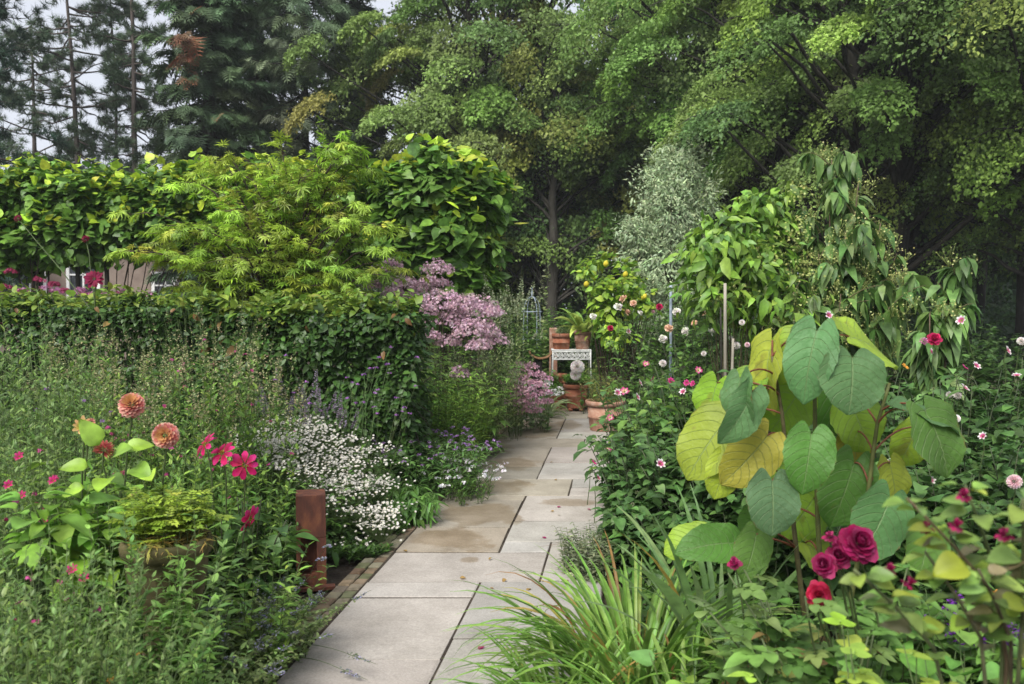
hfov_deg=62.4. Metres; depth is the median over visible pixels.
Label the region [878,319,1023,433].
background shrub
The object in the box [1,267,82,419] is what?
phlox
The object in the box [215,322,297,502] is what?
feathery perennial
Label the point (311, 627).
catmint
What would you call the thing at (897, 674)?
broad leaved plant
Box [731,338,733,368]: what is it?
cane stake
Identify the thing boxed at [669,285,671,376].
cane stake
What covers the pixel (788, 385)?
leaved shrub
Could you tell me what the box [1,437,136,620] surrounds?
leafy perennial
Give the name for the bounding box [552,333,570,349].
flower pot
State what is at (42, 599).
leafy perennial
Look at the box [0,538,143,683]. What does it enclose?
fine herb
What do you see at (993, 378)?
background shrub
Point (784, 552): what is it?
dahlia
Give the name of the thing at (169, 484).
leafy perennial
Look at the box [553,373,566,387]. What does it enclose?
flower pot
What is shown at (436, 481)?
verbena
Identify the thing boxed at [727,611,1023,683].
broad leaved plant
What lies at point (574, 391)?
flower pot
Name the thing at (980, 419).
dahlia
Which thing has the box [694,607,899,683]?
broad leaved plant
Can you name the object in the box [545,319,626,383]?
background shrub
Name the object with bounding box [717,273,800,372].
background shrub
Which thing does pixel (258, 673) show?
catmint
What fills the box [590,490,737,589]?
dahlia
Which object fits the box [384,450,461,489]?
leafy perennial
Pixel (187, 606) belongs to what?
lance leaved plant
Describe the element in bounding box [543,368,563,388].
leafy perennial
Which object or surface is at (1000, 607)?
rose bush
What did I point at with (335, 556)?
ground cover
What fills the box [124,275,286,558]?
loosestrife
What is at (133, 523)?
lance leaved plant
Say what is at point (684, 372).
rose bush
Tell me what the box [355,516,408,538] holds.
leafy perennial
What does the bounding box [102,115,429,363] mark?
japanese maple
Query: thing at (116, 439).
leafy perennial
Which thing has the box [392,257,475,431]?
joe pye weed
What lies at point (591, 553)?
grey sage
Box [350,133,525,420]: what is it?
pleached lime
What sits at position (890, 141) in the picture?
maple tree
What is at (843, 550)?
rose bush
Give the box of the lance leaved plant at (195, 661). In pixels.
[82,573,232,683]
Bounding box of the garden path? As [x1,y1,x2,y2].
[277,412,608,683]
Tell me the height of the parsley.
0.230 m
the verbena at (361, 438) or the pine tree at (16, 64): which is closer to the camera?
the verbena at (361, 438)
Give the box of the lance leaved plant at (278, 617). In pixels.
[197,522,331,681]
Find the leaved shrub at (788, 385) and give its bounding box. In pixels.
[664,315,966,643]
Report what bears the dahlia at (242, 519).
on the ground at (340, 572)
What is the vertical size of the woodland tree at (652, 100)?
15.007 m
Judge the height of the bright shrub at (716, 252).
2.810 m
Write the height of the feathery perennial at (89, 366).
1.626 m
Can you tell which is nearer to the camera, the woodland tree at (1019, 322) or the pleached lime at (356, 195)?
the pleached lime at (356, 195)
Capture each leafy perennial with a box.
[0,463,124,681]
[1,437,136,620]
[29,544,139,648]
[58,394,162,566]
[83,351,169,518]
[86,438,228,599]
[159,431,300,597]
[208,484,331,586]
[326,536,394,563]
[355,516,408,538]
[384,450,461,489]
[419,345,477,471]
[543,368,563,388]
[573,358,614,408]
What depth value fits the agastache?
6.19 m
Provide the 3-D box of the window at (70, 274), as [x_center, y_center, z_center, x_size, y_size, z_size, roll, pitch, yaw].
[-12.619,-1.749,24.908,0.990,1.400,0.100,0,2,0]
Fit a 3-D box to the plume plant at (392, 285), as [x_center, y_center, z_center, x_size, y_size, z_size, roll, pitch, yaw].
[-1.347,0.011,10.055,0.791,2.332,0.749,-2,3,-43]
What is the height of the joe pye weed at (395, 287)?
2.173 m
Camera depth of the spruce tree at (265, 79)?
29.93 m
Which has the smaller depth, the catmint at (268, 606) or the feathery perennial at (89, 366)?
the catmint at (268, 606)
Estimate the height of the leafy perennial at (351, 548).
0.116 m
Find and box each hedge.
[0,282,202,481]
[184,284,437,506]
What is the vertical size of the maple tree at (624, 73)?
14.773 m
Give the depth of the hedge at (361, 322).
6.78 m
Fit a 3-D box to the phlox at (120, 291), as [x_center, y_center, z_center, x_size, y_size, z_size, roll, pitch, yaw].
[-4.814,0.272,9.938,1.445,1.821,1.121,0,2,0]
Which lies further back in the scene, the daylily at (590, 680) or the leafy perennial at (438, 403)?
the leafy perennial at (438, 403)
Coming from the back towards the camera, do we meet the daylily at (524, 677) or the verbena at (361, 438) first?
the verbena at (361, 438)
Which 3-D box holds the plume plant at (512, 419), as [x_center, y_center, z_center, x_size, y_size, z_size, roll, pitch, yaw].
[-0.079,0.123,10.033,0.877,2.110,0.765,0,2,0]
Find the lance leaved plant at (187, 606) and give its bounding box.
[162,513,229,680]
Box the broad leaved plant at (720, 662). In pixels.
[679,632,855,683]
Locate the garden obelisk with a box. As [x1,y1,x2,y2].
[522,289,541,394]
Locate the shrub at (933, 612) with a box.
[847,579,1023,682]
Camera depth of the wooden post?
13.96 m
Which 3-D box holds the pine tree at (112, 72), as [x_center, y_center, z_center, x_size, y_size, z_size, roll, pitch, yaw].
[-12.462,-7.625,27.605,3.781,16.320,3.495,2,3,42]
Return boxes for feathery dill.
[432,388,505,460]
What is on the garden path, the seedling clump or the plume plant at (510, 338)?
the plume plant at (510, 338)
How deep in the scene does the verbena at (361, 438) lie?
6.05 m
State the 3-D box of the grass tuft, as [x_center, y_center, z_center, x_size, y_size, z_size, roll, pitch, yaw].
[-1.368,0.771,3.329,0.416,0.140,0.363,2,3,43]
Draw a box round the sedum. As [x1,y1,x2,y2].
[498,361,555,433]
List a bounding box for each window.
[13,272,47,295]
[66,267,100,298]
[151,272,179,299]
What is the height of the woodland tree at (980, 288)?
14.040 m
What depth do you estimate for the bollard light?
4.81 m
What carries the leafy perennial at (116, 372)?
on the ground at (340, 572)
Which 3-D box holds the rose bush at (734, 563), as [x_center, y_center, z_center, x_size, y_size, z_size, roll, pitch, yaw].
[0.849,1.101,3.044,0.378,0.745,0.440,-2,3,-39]
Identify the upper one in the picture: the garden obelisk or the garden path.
the garden obelisk
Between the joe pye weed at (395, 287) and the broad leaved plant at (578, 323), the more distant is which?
the broad leaved plant at (578, 323)
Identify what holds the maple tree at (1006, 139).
on the ground at (340, 572)
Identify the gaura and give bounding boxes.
[420,448,508,505]
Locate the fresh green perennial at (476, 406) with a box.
[411,363,500,469]
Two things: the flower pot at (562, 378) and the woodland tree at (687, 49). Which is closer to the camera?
the flower pot at (562, 378)
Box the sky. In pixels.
[0,0,797,295]
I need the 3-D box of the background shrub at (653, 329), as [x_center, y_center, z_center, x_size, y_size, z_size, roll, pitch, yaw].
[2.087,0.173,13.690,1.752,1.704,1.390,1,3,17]
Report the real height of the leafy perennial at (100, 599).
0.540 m
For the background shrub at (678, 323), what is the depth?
12.47 m
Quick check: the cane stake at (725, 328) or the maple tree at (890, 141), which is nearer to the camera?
the cane stake at (725, 328)
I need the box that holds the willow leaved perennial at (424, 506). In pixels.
[358,480,448,533]
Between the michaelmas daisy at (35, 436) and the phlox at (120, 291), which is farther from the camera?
the phlox at (120, 291)
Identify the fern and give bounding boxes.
[105,483,234,549]
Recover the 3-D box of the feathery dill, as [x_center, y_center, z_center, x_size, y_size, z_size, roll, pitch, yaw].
[-0.518,0.856,8.736,0.972,0.754,0.994,0,2,0]
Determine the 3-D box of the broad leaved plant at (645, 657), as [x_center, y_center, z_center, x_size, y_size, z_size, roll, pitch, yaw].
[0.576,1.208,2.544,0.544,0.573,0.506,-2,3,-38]
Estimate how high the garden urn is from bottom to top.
0.690 m
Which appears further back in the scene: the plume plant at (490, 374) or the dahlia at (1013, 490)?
the plume plant at (490, 374)
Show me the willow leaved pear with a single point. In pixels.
(680, 180)
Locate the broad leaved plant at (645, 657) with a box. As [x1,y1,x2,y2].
[601,642,779,683]
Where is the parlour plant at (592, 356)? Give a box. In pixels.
[557,309,610,396]
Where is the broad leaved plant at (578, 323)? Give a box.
[554,308,603,336]
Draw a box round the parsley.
[562,373,590,384]
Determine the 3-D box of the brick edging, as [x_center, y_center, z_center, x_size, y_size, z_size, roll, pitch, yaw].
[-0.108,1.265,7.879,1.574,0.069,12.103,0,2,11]
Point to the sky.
(95, 79)
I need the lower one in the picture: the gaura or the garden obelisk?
the gaura
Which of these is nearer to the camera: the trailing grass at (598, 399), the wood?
the trailing grass at (598, 399)
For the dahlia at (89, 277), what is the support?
on the ground at (340, 572)
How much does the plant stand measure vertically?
0.893 m
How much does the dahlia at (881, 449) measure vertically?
1.572 m
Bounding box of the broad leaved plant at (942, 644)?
[891,588,1023,683]
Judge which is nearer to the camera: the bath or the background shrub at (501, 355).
the background shrub at (501, 355)
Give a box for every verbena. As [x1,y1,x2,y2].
[273,346,418,534]
[372,426,504,502]
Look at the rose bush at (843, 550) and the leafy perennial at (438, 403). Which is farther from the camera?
the leafy perennial at (438, 403)
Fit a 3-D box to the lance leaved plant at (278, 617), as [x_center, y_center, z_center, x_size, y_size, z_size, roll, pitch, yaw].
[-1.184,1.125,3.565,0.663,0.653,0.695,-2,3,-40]
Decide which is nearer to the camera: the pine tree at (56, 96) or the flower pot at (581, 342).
the flower pot at (581, 342)
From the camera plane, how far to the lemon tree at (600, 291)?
10.98 m
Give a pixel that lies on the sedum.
(545, 400)
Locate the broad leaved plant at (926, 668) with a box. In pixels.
[885,652,1014,683]
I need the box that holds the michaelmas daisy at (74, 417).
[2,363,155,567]
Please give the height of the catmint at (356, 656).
0.450 m
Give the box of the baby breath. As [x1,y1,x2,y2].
[518,379,563,428]
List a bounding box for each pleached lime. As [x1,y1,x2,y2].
[0,151,98,408]
[44,147,235,400]
[191,148,377,274]
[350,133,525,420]
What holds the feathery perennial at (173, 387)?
on the ground at (340, 572)
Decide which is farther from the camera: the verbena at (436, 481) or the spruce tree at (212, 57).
the spruce tree at (212, 57)
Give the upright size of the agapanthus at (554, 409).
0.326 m
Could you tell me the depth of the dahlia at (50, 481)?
3.46 m
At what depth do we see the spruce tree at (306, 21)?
25.16 m
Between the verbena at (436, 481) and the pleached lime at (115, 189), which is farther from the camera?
the pleached lime at (115, 189)
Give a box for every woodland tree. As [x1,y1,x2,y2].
[537,0,668,293]
[607,1,717,350]
[682,0,912,279]
[860,1,1023,371]
[963,143,1009,356]
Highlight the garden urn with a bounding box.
[118,529,213,677]
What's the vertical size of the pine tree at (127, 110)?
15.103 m
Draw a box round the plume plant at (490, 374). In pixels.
[450,330,525,443]
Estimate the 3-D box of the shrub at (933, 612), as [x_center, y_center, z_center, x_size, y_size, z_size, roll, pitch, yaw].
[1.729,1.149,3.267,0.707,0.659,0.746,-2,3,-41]
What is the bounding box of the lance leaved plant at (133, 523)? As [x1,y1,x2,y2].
[77,507,202,683]
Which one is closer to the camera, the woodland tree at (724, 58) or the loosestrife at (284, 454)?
the loosestrife at (284, 454)
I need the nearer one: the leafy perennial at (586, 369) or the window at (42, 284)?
the leafy perennial at (586, 369)
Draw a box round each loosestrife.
[106,369,236,578]
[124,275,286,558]
[194,368,307,531]
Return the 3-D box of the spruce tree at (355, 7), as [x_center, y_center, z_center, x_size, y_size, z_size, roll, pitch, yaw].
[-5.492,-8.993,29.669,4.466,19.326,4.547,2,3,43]
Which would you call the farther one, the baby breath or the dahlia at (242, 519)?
the baby breath
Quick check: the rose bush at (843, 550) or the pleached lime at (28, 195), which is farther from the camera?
the pleached lime at (28, 195)
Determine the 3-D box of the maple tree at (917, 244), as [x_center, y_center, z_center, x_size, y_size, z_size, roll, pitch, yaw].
[15.007,-8.038,29.580,14.480,16.981,13.119,-1,3,-19]
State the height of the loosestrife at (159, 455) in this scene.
1.242 m
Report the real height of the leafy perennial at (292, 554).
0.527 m
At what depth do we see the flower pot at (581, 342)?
13.36 m
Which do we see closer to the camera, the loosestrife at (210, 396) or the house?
the loosestrife at (210, 396)
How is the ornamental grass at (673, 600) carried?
on the ground at (340, 572)
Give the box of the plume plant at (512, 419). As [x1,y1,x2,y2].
[470,268,539,440]
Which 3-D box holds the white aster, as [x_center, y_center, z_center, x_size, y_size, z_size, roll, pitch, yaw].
[-1.321,0.949,5.809,1.384,0.865,1.157,0,2,0]
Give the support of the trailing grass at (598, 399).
in the flower pot at (595, 413)
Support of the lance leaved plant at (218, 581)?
on the ground at (340, 572)
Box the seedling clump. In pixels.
[548,382,564,395]
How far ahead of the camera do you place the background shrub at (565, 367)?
15.34 m
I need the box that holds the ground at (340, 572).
[0,344,1023,680]
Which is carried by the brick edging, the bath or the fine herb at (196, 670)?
the bath
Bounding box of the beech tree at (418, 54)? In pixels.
[280,0,682,355]
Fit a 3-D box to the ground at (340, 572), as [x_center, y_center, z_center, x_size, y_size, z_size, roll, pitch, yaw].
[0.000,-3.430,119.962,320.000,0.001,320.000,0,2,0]
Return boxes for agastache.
[239,358,358,520]
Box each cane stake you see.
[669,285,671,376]
[720,307,722,499]
[723,283,726,375]
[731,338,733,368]
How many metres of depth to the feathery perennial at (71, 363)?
5.17 m
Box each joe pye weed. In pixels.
[322,258,461,428]
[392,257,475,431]
[401,288,528,458]
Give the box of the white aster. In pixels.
[234,414,416,556]
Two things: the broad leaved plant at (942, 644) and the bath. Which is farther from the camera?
the bath
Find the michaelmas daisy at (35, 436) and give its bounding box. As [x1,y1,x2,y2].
[0,312,103,611]
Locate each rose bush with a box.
[620,313,752,434]
[686,556,798,682]
[700,524,941,683]
[838,481,1023,683]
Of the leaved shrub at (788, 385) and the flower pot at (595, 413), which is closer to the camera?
the leaved shrub at (788, 385)
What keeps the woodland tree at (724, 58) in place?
on the ground at (340, 572)
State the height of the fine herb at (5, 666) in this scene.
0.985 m
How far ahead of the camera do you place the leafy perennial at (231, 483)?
4.74 m
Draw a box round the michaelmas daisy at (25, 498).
[0,393,105,679]
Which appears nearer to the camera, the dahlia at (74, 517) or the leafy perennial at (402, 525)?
the dahlia at (74, 517)
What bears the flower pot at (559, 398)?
on the brick edging
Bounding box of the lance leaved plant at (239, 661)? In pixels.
[124,621,248,683]
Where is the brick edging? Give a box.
[262,404,587,683]
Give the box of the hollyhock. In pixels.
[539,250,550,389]
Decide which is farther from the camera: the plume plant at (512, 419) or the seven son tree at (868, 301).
the plume plant at (512, 419)
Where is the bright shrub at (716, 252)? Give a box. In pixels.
[660,176,834,380]
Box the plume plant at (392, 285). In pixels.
[368,255,431,377]
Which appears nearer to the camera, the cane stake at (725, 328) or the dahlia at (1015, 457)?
the dahlia at (1015, 457)
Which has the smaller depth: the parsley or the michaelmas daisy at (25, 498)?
the michaelmas daisy at (25, 498)
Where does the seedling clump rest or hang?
on the flower pot at (559, 398)
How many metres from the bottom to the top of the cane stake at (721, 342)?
1.694 m
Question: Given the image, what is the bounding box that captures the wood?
[348,68,1016,367]
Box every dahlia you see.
[0,393,179,680]
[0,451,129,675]
[13,215,124,475]
[197,433,319,618]
[570,360,585,413]
[573,428,704,538]
[574,360,696,502]
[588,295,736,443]
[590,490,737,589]
[609,319,749,512]
[625,432,793,582]
[700,458,972,609]
[809,310,1006,491]
[874,415,1023,600]
[879,315,1023,511]
[918,474,1023,630]
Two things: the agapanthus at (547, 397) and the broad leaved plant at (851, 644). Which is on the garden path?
the agapanthus at (547, 397)
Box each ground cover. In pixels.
[0,385,510,683]
[612,387,1022,683]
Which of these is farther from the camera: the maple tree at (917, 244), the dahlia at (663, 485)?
the maple tree at (917, 244)
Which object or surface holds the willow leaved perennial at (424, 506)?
on the ground at (340, 572)
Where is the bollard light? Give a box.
[296,489,334,592]
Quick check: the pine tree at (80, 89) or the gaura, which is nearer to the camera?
the gaura
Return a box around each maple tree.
[505,0,1001,363]
[604,0,1023,374]
[757,38,1016,304]
[813,0,1023,312]
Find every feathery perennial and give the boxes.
[0,298,104,532]
[25,304,145,497]
[102,324,195,490]
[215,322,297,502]
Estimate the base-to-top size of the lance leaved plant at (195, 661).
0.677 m
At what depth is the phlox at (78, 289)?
10.05 m
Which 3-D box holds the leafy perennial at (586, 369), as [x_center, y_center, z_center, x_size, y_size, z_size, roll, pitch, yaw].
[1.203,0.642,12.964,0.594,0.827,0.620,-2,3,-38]
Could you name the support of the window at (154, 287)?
in the house
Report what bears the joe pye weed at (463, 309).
on the ground at (340, 572)
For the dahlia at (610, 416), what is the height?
1.233 m
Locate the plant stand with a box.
[551,348,591,395]
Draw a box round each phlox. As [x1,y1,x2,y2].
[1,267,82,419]
[16,286,125,425]
[44,289,160,397]
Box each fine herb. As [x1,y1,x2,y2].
[0,523,231,683]
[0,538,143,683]
[15,641,252,683]
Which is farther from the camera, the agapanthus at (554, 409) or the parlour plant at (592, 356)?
the parlour plant at (592, 356)
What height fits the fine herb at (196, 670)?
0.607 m
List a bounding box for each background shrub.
[432,304,548,410]
[489,318,558,395]
[520,302,590,382]
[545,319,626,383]
[585,301,691,399]
[626,294,758,394]
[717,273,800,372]
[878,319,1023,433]
[939,334,1023,449]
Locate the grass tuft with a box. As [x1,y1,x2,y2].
[114,526,219,565]
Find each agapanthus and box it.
[495,387,580,414]
[517,397,566,417]
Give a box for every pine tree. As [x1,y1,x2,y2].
[0,0,85,297]
[0,0,149,170]
[0,21,110,168]
[69,0,160,173]
[71,0,174,177]
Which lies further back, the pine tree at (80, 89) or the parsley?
the pine tree at (80, 89)
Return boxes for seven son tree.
[719,141,937,425]
[893,246,981,416]
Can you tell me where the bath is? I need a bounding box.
[528,350,551,398]
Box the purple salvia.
[924,590,1023,667]
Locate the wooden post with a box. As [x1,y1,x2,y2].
[549,328,556,384]
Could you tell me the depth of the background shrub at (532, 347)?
14.75 m
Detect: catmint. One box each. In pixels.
[109,611,303,683]
[195,570,327,654]
[211,568,368,669]
[298,544,377,679]
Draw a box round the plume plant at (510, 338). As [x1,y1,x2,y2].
[475,272,544,436]
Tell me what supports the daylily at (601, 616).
on the ground at (340, 572)
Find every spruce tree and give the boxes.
[128,0,280,362]
[197,0,323,350]
[238,0,377,354]
[312,0,397,309]
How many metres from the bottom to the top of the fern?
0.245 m
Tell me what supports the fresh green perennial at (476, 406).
on the ground at (340, 572)
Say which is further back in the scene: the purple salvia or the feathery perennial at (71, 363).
the feathery perennial at (71, 363)
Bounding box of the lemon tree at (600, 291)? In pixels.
[570,251,662,413]
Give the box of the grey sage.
[550,520,627,581]
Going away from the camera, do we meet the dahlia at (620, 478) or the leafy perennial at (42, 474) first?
the leafy perennial at (42, 474)
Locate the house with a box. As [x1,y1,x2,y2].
[0,243,257,359]
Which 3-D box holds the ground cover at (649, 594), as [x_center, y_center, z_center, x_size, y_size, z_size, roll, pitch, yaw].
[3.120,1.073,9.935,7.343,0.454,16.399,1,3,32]
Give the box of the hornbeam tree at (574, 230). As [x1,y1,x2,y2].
[446,41,678,361]
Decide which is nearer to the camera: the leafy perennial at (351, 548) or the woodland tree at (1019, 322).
the leafy perennial at (351, 548)
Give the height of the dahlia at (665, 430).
1.502 m
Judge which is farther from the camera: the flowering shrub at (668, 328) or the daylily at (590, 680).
the flowering shrub at (668, 328)
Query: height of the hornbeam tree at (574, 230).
9.861 m
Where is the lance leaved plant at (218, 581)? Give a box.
[147,523,244,683]
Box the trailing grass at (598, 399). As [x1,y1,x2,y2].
[576,374,629,401]
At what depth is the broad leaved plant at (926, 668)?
2.38 m
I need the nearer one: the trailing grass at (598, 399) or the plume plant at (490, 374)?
the plume plant at (490, 374)
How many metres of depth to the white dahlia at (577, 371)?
12.31 m
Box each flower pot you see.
[548,395,562,408]
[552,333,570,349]
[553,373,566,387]
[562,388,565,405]
[563,383,588,410]
[573,330,590,348]
[585,398,624,431]
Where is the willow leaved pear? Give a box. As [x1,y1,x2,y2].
[596,130,727,361]
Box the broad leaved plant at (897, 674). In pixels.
[739,593,984,683]
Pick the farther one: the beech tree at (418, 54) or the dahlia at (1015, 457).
the beech tree at (418, 54)
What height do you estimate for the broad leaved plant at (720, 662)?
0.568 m
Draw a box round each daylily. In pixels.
[431,603,680,683]
[438,530,833,683]
[515,596,831,683]
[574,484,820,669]
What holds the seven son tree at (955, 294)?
on the ground at (340, 572)
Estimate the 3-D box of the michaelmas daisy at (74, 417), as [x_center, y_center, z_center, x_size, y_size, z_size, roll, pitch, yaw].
[-2.421,0.755,4.629,0.792,1.303,0.692,2,3,40]

